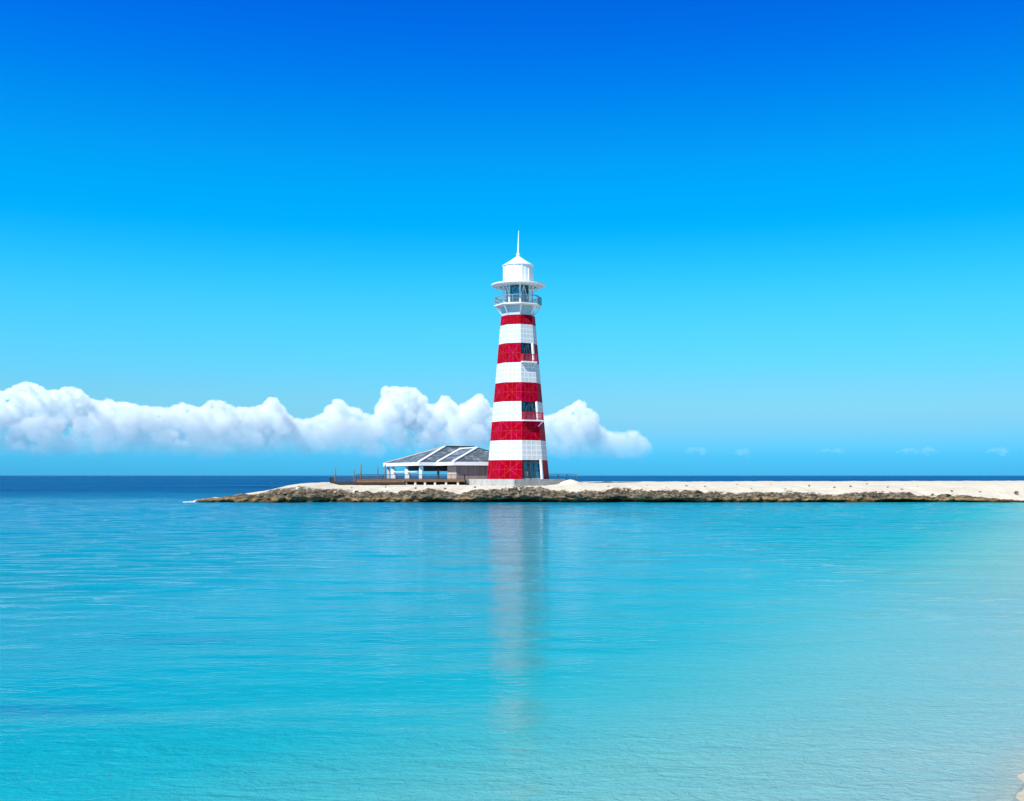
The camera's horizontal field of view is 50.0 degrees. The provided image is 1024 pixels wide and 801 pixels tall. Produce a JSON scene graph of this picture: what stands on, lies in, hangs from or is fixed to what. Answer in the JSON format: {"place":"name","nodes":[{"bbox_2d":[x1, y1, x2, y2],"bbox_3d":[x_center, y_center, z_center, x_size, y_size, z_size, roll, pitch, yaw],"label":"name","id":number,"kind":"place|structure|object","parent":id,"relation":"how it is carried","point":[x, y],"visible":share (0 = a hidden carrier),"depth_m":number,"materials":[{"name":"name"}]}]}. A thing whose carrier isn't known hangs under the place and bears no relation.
{"place":"outdoors","nodes":[
{"label":"outdoors","id":0,"kind":"place"},
{"bbox_2d":[0,476,1023,800],"bbox_3d":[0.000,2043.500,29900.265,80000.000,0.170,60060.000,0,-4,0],"label":"sea","id":1,"kind":"structure","parent":0,"point":[164,638],"depth_m":19.31,"materials":[{"name":"liquid"}]},
{"bbox_2d":[0,0,1023,475],"label":"sky","id":2,"kind":"structure","parent":0,"point":[238,237],"materials":[{"name":"blue"}]},
{"bbox_2d":[194,481,1023,502],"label":"island","id":3,"kind":"structure","parent":0,"point":[775,491],"depth_m":124.31,"materials":[{"name":"beige sand"}]},
{"bbox_2d":[330,477,405,484],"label":"timber deck","id":4,"kind":"structure","parent":3,"relation":"on","point":[365,483],"depth_m":143.60,"materials":[{"name":"brown wood"}]},
{"bbox_2d":[357,481,403,481],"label":"step","id":5,"kind":"object","parent":4,"relation":"on","point":[380,481],"visible":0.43,"depth_m":146.16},
{"bbox_2d":[356,474,464,484],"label":"timber deck","id":6,"kind":"structure","parent":3,"relation":"on","point":[426,479],"depth_m":146.73,"materials":[{"name":"wood"}]},
{"bbox_2d":[464,479,565,485],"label":"plinth","id":7,"kind":"structure","parent":3,"relation":"on","point":[512,482],"depth_m":144.05,"materials":[{"name":"concrete"}]},
{"bbox_2d":[487,231,548,478],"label":"lighthouse","id":8,"kind":"object","parent":7,"relation":"on","point":[518,450],"visible":0.98,"depth_m":146.24,"materials":[{"name":"white paint"}]},
{"bbox_2d":[522,343,531,360],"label":"window","id":9,"kind":"structure","parent":8,"relation":"in","point":[523,344],"depth_m":146.86,"materials":[{"name":"blue glass"}]},
{"bbox_2d":[521,401,535,419],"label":"window","id":10,"kind":"structure","parent":8,"relation":"in","point":[524,403],"depth_m":145.82,"materials":[{"name":"blue glass"}]},
{"bbox_2d":[522,460,540,477],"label":"window","id":11,"kind":"structure","parent":8,"relation":"in","point":[535,467],"depth_m":144.86,"materials":[{"name":"blue glass"}]},
{"bbox_2d":[549,474,576,480],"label":"metal railing","id":12,"kind":"object","parent":3,"relation":"on","point":[566,475],"visible":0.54,"depth_m":152.63,"materials":[{"name":"grey metal"}]},
{"bbox_2d":[558,479,581,484],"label":"sand mound","id":13,"kind":"object","parent":3,"relation":"on","point":[569,481],"visible":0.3,"depth_m":138.49,"materials":[{"name":"white sand"}]},
{"bbox_2d":[1015,773,1023,800],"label":"beach","id":14,"kind":"structure","parent":0,"point":[1020,796],"depth_m":10.42,"materials":[{"name":"beige sand"}]},
{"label":"pavilion floor","id":15,"kind":"structure","parent":0,"visible":0},
{"bbox_2d":[383,446,488,478],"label":"pavilion","id":16,"kind":"structure","parent":15,"relation":"on","point":[470,462],"depth_m":155.06,"materials":[{"name":"metal"}]}
]}

